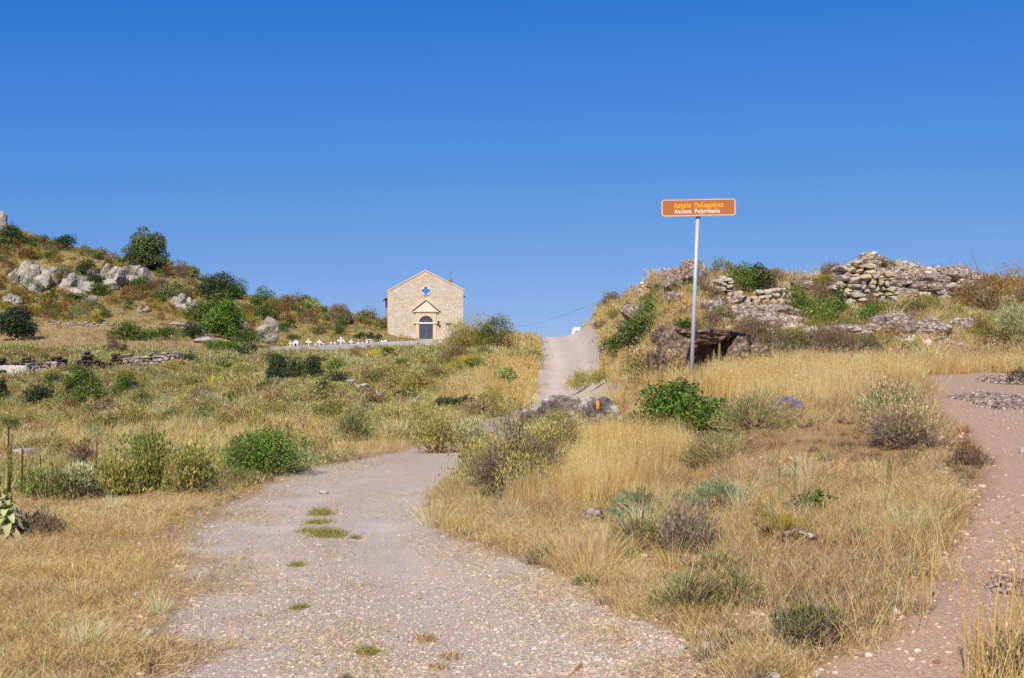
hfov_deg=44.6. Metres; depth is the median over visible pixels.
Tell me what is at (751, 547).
brown grass
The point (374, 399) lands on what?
dark shrub
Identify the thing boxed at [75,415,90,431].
sage bush
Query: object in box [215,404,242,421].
sage bush
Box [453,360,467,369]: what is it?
sage bush
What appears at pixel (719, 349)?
mullein
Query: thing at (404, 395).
dark shrub
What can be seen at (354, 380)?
rubble heap
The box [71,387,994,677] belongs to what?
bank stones
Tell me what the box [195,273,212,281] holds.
green shrub
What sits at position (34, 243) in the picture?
green shrub
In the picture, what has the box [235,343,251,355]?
dark shrub
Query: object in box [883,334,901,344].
dry shrub
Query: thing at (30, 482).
sage thicket
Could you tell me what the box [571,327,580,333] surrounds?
white van
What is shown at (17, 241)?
rust shrub
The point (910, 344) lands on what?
dry shrub
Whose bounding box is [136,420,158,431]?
sage bush
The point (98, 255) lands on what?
green shrub
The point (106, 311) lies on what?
green shrub
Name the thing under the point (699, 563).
thyme cushion
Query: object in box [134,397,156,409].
grey shrub
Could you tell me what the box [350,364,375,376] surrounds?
sage bush
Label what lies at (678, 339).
rock outcrop
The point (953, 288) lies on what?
rock outcrop
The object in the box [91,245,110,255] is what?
green shrub
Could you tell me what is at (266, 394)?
sage bush
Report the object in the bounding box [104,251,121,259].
orange shrub
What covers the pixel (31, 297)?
yellow shrub
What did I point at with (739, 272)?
bright shrub
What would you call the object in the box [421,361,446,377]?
brown shrub
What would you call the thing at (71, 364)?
dark shrub
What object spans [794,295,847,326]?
bright shrub
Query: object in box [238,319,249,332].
boulder
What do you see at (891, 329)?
dry shrub
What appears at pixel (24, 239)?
green shrub
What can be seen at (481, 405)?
dark shrub
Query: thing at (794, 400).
lavender patch
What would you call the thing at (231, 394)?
dark shrub
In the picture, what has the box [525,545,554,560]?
thyme cushion
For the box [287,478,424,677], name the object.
weeds
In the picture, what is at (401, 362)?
dark shrub
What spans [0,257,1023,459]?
slope tussocks
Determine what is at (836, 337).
dry thicket
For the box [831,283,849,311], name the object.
green shrub
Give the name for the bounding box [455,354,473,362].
yellow flowers
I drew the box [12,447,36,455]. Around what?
rubble heap
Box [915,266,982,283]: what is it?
rock outcrop
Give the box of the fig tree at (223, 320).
[198,299,248,338]
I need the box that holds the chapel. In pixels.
[382,270,464,339]
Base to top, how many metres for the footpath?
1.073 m
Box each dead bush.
[654,489,725,557]
[949,439,991,464]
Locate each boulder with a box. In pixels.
[168,322,184,325]
[193,336,215,343]
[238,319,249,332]
[255,316,278,344]
[520,410,537,426]
[535,395,580,432]
[579,396,620,431]
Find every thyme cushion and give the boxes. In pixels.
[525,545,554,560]
[571,573,605,586]
[606,503,666,550]
[607,482,662,516]
[640,555,729,617]
[643,505,704,535]
[664,486,690,502]
[672,426,766,466]
[678,474,752,511]
[678,546,751,578]
[693,560,771,608]
[705,384,798,431]
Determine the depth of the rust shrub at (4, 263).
207.32 m
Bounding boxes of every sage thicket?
[9,463,54,498]
[34,460,102,500]
[84,452,144,495]
[100,422,185,492]
[158,435,221,493]
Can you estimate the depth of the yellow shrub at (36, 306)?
167.03 m
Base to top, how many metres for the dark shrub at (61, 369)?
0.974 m
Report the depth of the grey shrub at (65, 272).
200.81 m
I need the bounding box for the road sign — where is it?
[661,198,735,376]
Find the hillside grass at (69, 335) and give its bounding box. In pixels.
[0,232,446,381]
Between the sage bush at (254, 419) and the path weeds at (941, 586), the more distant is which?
the sage bush at (254, 419)
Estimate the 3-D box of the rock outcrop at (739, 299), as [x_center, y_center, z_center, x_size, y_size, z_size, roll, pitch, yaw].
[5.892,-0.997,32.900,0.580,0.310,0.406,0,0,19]
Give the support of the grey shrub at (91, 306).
on the ground at (402, 446)
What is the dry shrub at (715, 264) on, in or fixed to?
on the ground at (402, 446)
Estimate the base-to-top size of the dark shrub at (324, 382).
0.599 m
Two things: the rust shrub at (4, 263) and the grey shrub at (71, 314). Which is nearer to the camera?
the grey shrub at (71, 314)
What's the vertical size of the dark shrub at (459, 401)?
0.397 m
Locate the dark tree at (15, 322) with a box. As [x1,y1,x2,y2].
[0,305,39,339]
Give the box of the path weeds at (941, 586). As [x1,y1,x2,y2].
[795,380,1022,677]
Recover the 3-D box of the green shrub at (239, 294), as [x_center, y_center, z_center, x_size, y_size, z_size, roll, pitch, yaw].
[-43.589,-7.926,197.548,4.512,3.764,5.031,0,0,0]
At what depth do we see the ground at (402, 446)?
12.75 m
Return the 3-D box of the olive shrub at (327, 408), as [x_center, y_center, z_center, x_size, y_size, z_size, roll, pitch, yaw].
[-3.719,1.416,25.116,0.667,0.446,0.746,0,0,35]
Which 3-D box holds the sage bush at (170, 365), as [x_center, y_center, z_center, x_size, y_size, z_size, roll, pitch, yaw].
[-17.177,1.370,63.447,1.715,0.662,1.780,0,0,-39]
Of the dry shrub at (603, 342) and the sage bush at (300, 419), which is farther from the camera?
the dry shrub at (603, 342)
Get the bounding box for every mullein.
[0,434,27,539]
[0,477,10,519]
[718,341,720,363]
[887,455,892,480]
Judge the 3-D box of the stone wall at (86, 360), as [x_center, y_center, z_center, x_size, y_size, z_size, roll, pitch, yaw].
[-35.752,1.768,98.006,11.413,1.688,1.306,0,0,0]
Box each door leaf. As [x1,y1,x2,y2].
[419,324,425,338]
[426,324,432,338]
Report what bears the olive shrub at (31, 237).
on the ground at (402, 446)
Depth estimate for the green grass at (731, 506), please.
10.69 m
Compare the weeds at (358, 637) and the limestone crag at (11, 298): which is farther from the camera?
the limestone crag at (11, 298)
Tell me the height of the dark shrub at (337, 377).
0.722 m
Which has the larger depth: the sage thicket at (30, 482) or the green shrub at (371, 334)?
the green shrub at (371, 334)
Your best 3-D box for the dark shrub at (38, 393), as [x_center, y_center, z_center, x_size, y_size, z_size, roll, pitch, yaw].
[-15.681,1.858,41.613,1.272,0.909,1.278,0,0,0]
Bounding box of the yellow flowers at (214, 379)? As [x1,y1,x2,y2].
[204,375,224,383]
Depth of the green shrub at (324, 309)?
187.95 m
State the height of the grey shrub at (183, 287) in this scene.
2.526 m
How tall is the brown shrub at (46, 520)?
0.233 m
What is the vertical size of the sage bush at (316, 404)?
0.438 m
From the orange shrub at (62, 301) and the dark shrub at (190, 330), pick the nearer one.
the dark shrub at (190, 330)
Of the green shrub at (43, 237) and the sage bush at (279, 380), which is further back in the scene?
the green shrub at (43, 237)
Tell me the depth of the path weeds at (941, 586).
7.34 m
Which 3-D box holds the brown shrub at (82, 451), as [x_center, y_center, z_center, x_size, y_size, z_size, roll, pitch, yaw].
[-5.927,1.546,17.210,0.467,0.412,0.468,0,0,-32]
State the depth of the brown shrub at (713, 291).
32.66 m
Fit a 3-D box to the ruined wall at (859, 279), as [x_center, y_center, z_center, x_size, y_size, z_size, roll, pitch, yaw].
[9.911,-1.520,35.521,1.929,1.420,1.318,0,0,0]
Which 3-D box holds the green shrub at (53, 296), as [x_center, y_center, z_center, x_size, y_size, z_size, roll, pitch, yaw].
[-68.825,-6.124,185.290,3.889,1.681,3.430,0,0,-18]
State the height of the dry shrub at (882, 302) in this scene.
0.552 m
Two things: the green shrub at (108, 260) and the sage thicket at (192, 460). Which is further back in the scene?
the green shrub at (108, 260)
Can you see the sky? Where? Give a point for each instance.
(526, 154)
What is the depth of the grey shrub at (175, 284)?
197.15 m
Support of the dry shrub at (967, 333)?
on the ground at (402, 446)
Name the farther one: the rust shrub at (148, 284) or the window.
the rust shrub at (148, 284)
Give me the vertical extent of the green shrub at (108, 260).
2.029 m
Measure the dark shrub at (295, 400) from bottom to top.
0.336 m
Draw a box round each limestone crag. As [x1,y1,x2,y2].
[0,210,7,232]
[1,293,23,304]
[8,260,52,293]
[40,266,60,286]
[59,273,94,295]
[87,263,125,290]
[88,294,97,300]
[123,265,152,283]
[137,306,151,311]
[169,293,196,311]
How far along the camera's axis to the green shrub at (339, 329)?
170.33 m
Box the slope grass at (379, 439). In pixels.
[0,334,541,489]
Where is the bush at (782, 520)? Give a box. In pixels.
[738,508,818,543]
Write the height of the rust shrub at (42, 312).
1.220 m
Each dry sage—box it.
[616,344,657,382]
[661,316,683,327]
[661,348,689,373]
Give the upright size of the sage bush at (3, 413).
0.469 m
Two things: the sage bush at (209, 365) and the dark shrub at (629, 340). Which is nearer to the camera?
the dark shrub at (629, 340)
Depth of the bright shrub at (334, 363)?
47.79 m
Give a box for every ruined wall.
[712,276,793,304]
[827,260,899,305]
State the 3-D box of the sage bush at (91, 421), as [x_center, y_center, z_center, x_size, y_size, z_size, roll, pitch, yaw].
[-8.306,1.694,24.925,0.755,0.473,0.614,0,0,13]
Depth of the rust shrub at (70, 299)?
180.28 m
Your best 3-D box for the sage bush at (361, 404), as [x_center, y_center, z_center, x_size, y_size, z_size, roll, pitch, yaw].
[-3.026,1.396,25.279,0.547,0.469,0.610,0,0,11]
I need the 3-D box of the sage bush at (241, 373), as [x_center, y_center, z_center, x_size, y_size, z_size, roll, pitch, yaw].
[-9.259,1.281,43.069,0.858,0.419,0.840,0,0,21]
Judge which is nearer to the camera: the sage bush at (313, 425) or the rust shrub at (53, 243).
the sage bush at (313, 425)
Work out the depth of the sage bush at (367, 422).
22.16 m
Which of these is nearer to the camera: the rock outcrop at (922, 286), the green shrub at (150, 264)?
the rock outcrop at (922, 286)
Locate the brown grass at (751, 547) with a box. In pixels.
[405,351,1018,677]
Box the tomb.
[293,340,299,345]
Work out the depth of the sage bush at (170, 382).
41.61 m
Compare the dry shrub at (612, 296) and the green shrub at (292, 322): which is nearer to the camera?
the dry shrub at (612, 296)
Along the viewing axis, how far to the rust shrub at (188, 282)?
201.44 m
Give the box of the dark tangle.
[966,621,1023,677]
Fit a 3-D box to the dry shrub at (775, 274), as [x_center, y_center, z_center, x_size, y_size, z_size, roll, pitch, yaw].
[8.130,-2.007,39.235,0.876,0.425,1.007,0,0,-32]
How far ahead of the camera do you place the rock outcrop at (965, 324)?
30.00 m
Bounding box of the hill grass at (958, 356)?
[594,248,1023,397]
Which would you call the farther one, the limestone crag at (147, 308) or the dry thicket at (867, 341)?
the limestone crag at (147, 308)
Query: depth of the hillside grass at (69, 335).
147.22 m
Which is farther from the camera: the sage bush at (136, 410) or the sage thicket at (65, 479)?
the sage bush at (136, 410)
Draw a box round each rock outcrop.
[535,494,557,501]
[580,507,604,521]
[620,304,642,322]
[645,326,771,376]
[646,282,661,289]
[650,325,667,343]
[662,259,706,292]
[664,291,684,302]
[700,301,721,315]
[720,302,807,326]
[725,295,746,305]
[774,528,816,540]
[790,280,814,289]
[824,324,871,337]
[865,312,952,335]
[866,260,889,270]
[889,274,916,286]
[894,289,918,298]
[907,281,944,291]
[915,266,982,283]
[946,284,977,295]
[955,317,976,331]
[974,273,990,280]
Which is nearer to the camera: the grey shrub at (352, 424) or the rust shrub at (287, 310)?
the grey shrub at (352, 424)
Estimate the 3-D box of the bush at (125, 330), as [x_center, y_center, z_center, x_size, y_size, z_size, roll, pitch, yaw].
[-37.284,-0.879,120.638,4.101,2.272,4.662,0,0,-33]
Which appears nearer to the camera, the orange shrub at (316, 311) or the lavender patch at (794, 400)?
the lavender patch at (794, 400)
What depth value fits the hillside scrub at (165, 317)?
167.68 m
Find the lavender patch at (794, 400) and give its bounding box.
[768,393,804,409]
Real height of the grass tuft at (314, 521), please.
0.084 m
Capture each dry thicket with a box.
[730,315,791,348]
[764,316,827,355]
[806,324,864,357]
[850,331,884,352]
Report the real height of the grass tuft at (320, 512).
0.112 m
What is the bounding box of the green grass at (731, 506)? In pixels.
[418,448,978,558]
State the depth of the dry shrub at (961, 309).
33.63 m
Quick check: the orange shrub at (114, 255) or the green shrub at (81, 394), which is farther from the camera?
the orange shrub at (114, 255)
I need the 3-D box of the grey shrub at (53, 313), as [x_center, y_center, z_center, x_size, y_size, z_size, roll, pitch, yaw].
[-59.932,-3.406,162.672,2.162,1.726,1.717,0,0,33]
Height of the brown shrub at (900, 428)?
0.492 m
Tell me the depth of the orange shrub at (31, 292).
190.44 m
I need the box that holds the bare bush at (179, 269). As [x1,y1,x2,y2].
[173,258,196,277]
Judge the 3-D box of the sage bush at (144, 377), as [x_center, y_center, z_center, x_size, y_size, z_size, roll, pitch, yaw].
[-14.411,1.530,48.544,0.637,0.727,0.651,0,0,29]
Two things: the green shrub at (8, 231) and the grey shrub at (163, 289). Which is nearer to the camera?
the grey shrub at (163, 289)
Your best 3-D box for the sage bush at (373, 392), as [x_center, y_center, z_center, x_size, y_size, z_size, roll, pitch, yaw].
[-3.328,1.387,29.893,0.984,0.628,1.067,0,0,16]
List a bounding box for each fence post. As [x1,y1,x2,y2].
[8,426,9,450]
[21,449,22,490]
[95,442,97,468]
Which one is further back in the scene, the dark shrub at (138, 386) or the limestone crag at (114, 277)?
the limestone crag at (114, 277)
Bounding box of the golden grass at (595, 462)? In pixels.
[502,338,1023,507]
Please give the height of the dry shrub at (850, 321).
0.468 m
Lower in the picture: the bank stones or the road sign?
the bank stones
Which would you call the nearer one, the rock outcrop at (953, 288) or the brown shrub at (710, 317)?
the brown shrub at (710, 317)
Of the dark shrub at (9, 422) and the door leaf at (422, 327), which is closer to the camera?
the dark shrub at (9, 422)
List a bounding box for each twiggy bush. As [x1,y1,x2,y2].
[460,392,573,502]
[523,403,588,453]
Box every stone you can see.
[143,629,154,634]
[319,490,327,493]
[676,644,686,648]
[700,641,713,649]
[764,671,780,677]
[1018,447,1023,452]
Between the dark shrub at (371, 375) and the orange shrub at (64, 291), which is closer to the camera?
the dark shrub at (371, 375)
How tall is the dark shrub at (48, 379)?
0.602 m
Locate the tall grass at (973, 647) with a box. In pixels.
[813,397,1023,677]
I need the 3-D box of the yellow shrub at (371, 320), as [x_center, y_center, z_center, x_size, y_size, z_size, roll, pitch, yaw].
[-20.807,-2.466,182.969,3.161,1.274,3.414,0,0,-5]
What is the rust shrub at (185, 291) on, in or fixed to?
on the ground at (402, 446)
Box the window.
[421,286,430,294]
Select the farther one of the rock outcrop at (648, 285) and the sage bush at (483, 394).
the rock outcrop at (648, 285)
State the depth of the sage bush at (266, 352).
74.75 m
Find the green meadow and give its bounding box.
[99,356,259,402]
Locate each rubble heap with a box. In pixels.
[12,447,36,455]
[51,321,121,326]
[343,379,367,388]
[945,391,1023,409]
[974,374,1023,384]
[984,572,1023,595]
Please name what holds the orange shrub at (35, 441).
on the ground at (402, 446)
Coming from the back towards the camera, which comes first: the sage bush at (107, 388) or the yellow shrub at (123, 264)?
the yellow shrub at (123, 264)
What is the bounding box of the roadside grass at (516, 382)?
[429,265,707,410]
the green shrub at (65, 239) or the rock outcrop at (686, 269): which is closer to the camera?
the rock outcrop at (686, 269)
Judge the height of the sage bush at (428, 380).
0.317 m
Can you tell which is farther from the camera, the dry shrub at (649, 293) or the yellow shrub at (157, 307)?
the yellow shrub at (157, 307)
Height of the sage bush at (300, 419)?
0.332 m
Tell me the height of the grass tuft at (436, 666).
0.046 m
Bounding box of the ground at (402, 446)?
[0,224,1022,677]
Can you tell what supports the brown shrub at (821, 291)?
on the ground at (402, 446)
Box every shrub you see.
[0,222,24,243]
[0,235,16,248]
[0,244,8,253]
[0,251,15,257]
[0,252,8,261]
[0,303,9,308]
[0,376,10,399]
[1,260,15,267]
[1,418,20,430]
[2,243,18,252]
[6,236,23,248]
[8,284,22,296]
[10,255,18,266]
[10,275,29,287]
[13,235,28,243]
[13,433,104,455]
[14,508,69,536]
[19,233,36,243]
[19,248,36,259]
[19,289,34,295]
[21,382,58,405]
[22,278,44,291]
[22,293,37,302]
[25,247,42,257]
[26,240,39,248]
[26,303,37,314]
[28,237,48,246]
[29,250,38,258]
[33,309,53,317]
[35,304,46,310]
[36,234,50,242]
[36,294,58,305]
[37,292,59,300]
[39,295,58,304]
[40,304,60,310]
[42,245,57,250]
[42,249,57,258]
[43,372,62,384]
[43,375,53,384]
[44,253,64,262]
[45,308,60,318]
[46,232,79,249]
[48,240,63,249]
[48,287,58,293]
[50,386,69,406]
[51,307,61,317]
[51,310,70,320]
[52,263,77,285]
[54,286,73,297]
[54,363,64,371]
[59,297,77,304]
[59,300,67,308]
[59,398,79,413]
[60,364,102,394]
[64,303,92,319]
[64,362,78,373]
[65,293,85,303]
[65,437,97,465]
[68,370,115,405]
[70,257,99,274]
[75,247,95,254]
[76,404,100,421]
[77,299,95,309]
[78,242,90,256]
[79,395,100,405]
[81,411,121,425]
[82,398,112,412]
[84,268,102,285]
[85,423,111,445]
[86,298,99,308]
[88,281,112,295]
[89,311,100,322]
[90,252,103,259]
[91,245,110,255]
[93,415,114,435]
[96,319,105,323]
[99,307,112,317]
[100,393,113,406]
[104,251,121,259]
[104,258,112,266]
[106,334,123,351]
[108,293,118,304]
[110,374,138,394]
[117,261,127,266]
[117,284,138,300]
[121,339,128,351]
[124,299,135,305]
[125,259,143,267]
[126,274,149,289]
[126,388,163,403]
[128,385,146,390]
[134,284,150,295]
[134,289,153,299]
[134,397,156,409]
[137,281,153,293]
[146,297,164,303]
[147,273,171,290]
[148,300,162,310]
[149,260,169,269]
[149,287,161,297]
[153,283,172,297]
[154,268,167,276]
[154,294,165,301]
[159,264,174,275]
[161,278,186,295]
[161,406,183,418]
[162,258,175,268]
[162,287,176,295]
[163,301,176,312]
[171,307,186,317]
[175,289,195,298]
[175,318,209,338]
[175,351,200,362]
[178,285,191,297]
[179,374,207,388]
[181,273,198,290]
[182,295,226,320]
[183,265,201,278]
[188,385,213,395]
[192,270,242,300]
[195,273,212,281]
[202,339,250,350]
[210,291,237,303]
[212,354,241,370]
[216,421,317,476]
[219,392,238,403]
[225,278,247,298]
[232,326,266,342]
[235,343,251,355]
[236,302,249,309]
[242,310,256,325]
[243,317,251,326]
[244,303,256,315]
[247,297,263,306]
[249,285,275,304]
[252,302,279,319]
[253,378,276,392]
[259,349,279,362]
[262,298,276,309]
[263,352,294,375]
[265,364,287,384]
[269,295,281,306]
[274,291,306,310]
[274,303,294,320]
[279,322,289,331]
[280,357,306,379]
[283,318,300,327]
[286,333,300,339]
[289,396,305,402]
[295,307,311,316]
[296,308,319,323]
[297,297,322,309]
[299,294,310,303]
[300,353,324,376]
[307,305,320,317]
[307,384,337,399]
[308,323,330,333]
[310,400,342,418]
[313,377,333,391]
[317,306,331,311]
[319,321,331,329]
[320,307,337,320]
[321,356,346,370]
[326,368,353,383]
[328,303,357,322]
[329,318,340,325]
[329,404,377,440]
[332,324,348,333]
[334,317,345,325]
[352,331,382,338]
[354,306,379,323]
[356,368,386,384]
[360,318,376,325]
[362,393,390,405]
[371,316,386,330]
[377,346,395,354]
[381,370,410,388]
[389,387,422,395]
[390,391,418,399]
[396,358,408,369]
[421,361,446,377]
[430,395,454,407]
[437,343,471,359]
[449,394,474,406]
[463,397,497,418]
[477,345,494,355]
[481,366,519,382]
[591,319,608,329]
[596,336,609,353]
[600,290,619,302]
[603,307,621,319]
[611,324,651,350]
[638,291,661,302]
[650,280,661,291]
[657,306,670,317]
[658,271,692,291]
[671,302,699,314]
[671,317,691,328]
[685,285,706,298]
[692,275,711,294]
[695,318,704,328]
[697,311,721,324]
[705,286,727,300]
[708,303,736,321]
[709,257,734,274]
[717,260,764,291]
[732,278,749,292]
[743,261,779,290]
[763,596,854,647]
[769,268,784,274]
[770,269,786,281]
[778,284,823,315]
[781,488,837,510]
[793,280,805,297]
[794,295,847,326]
[803,282,836,307]
[807,271,835,294]
[818,261,839,276]
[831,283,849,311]
[839,314,864,325]
[845,306,856,320]
[851,400,960,448]
[852,302,886,320]
[860,257,894,265]
[866,291,877,306]
[869,309,883,321]
[872,296,896,312]
[874,321,908,337]
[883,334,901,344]
[894,341,916,349]
[897,298,927,313]
[911,309,930,319]
[912,334,922,350]
[915,292,935,303]
[922,291,943,309]
[935,251,1023,312]
[950,303,969,314]
[956,295,978,308]
[957,328,982,337]
[965,331,993,342]
[980,340,1010,352]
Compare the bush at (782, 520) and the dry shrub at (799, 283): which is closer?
the bush at (782, 520)
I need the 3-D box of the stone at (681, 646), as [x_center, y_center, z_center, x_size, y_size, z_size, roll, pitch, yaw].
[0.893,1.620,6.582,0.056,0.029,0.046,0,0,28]
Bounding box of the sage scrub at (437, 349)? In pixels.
[0,328,552,489]
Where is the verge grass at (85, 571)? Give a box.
[0,466,480,677]
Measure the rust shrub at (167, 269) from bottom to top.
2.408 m
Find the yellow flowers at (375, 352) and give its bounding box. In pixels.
[369,348,383,357]
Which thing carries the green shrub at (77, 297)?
on the ground at (402, 446)
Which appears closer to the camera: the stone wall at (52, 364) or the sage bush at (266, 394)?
the sage bush at (266, 394)
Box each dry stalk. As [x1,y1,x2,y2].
[567,662,583,677]
[713,497,720,549]
[725,501,730,533]
[747,475,752,511]
[767,471,771,509]
[777,467,781,508]
[793,460,797,505]
[798,452,804,503]
[806,457,816,493]
[824,517,836,554]
[919,556,925,618]
[930,534,936,603]
[959,573,966,677]
[975,562,982,677]
[991,531,1008,670]
[1008,536,1022,657]
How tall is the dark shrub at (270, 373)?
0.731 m
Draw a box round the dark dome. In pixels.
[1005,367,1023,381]
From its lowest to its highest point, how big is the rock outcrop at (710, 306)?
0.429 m
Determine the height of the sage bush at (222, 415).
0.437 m
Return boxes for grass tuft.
[285,560,307,567]
[288,601,310,610]
[293,524,315,533]
[300,515,335,524]
[303,524,352,538]
[305,506,337,516]
[338,672,353,677]
[348,533,361,538]
[350,643,383,656]
[408,629,439,642]
[424,662,453,671]
[431,649,466,661]
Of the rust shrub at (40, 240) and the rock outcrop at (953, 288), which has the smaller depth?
the rock outcrop at (953, 288)
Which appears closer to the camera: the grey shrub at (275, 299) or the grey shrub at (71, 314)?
the grey shrub at (71, 314)
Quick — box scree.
[608,251,995,392]
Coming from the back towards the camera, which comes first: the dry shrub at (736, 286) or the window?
the window
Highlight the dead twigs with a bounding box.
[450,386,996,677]
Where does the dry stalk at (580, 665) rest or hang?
on the gravel road
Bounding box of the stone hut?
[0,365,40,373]
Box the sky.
[0,0,1023,336]
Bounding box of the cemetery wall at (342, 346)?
[268,340,445,349]
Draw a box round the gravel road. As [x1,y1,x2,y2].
[169,316,710,677]
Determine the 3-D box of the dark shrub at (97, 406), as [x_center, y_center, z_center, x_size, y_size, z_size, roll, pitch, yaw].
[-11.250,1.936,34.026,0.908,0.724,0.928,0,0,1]
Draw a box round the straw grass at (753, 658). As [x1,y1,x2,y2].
[419,368,990,677]
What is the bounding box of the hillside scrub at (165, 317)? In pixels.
[0,233,441,368]
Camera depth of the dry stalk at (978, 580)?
5.73 m
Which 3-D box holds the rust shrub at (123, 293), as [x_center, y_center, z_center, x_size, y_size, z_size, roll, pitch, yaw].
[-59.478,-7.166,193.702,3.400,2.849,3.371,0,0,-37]
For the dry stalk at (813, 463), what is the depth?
10.24 m
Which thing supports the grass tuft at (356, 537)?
on the gravel road
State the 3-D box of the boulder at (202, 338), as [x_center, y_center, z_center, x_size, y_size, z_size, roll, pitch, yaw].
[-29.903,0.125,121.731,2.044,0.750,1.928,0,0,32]
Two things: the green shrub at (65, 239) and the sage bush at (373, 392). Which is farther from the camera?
the green shrub at (65, 239)
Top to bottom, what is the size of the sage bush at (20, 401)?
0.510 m
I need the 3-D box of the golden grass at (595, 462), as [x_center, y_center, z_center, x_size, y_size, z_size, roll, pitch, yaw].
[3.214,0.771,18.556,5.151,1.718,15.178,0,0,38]
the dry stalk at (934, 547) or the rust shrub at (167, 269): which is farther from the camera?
the rust shrub at (167, 269)
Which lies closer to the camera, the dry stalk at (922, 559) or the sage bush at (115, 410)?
the dry stalk at (922, 559)
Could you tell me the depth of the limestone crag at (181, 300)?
179.53 m
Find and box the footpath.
[822,372,1023,677]
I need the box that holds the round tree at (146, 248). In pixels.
[120,226,170,268]
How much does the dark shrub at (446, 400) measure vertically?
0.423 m
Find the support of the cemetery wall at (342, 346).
on the ground at (402, 446)
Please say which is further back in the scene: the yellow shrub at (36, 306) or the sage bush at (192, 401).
the yellow shrub at (36, 306)
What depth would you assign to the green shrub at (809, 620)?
6.45 m
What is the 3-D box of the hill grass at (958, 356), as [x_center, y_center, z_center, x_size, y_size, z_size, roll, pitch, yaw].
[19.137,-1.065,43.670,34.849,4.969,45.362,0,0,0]
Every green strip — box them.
[604,331,622,357]
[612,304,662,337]
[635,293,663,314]
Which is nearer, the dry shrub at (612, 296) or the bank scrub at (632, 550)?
the bank scrub at (632, 550)
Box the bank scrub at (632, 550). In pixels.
[428,386,976,677]
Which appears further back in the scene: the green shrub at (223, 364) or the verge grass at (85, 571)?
the green shrub at (223, 364)
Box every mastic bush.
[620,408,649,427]
[635,371,740,439]
[710,397,738,411]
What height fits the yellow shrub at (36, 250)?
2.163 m
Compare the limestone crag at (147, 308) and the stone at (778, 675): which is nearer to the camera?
the stone at (778, 675)
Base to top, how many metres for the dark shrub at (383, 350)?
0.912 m
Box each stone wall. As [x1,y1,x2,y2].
[0,351,123,368]
[25,361,60,371]
[122,351,180,367]
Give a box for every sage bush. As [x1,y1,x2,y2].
[0,373,30,381]
[0,411,9,420]
[2,402,45,424]
[5,380,21,394]
[6,394,29,406]
[16,419,54,433]
[30,374,45,381]
[31,371,54,379]
[33,420,52,432]
[37,412,72,426]
[38,396,64,408]
[43,367,61,376]
[55,382,69,391]
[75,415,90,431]
[79,412,114,432]
[98,385,114,392]
[100,375,111,386]
[103,403,133,417]
[112,366,139,376]
[116,401,158,422]
[121,364,135,370]
[133,370,148,384]
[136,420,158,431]
[144,409,167,420]
[155,360,184,371]
[155,367,175,379]
[159,378,185,390]
[167,357,198,368]
[171,396,218,404]
[176,397,210,407]
[179,389,220,403]
[197,364,226,370]
[201,360,215,372]
[211,407,235,427]
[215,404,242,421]
[224,376,253,394]
[228,361,256,376]
[232,405,256,422]
[235,370,256,377]
[243,409,277,428]
[245,355,262,363]
[250,351,270,358]
[250,399,296,420]
[252,384,289,405]
[266,376,303,389]
[279,377,301,392]
[285,349,299,359]
[288,414,310,430]
[298,376,310,385]
[299,391,317,401]
[300,380,321,394]
[300,424,327,431]
[302,400,344,417]
[318,381,350,396]
[325,397,352,407]
[330,412,346,423]
[332,380,362,397]
[333,418,383,430]
[334,388,359,401]
[348,345,361,356]
[349,397,374,415]
[349,401,384,412]
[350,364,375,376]
[350,385,389,404]
[363,411,379,420]
[367,416,410,424]
[374,402,416,424]
[377,362,411,380]
[383,372,406,389]
[388,393,410,404]
[390,387,405,395]
[398,355,415,364]
[398,369,427,388]
[398,375,415,389]
[406,401,433,419]
[406,403,469,452]
[409,406,446,423]
[410,377,436,386]
[413,355,441,365]
[426,400,439,412]
[440,308,499,350]
[440,363,456,372]
[441,395,473,401]
[445,439,497,471]
[446,415,492,446]
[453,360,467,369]
[457,398,496,407]
[458,312,521,350]
[477,390,504,404]
[481,382,502,397]
[485,389,500,411]
[563,367,591,390]
[584,366,611,384]
[851,373,945,425]
[967,308,1001,343]
[981,293,1023,345]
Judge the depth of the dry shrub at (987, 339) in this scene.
27.75 m

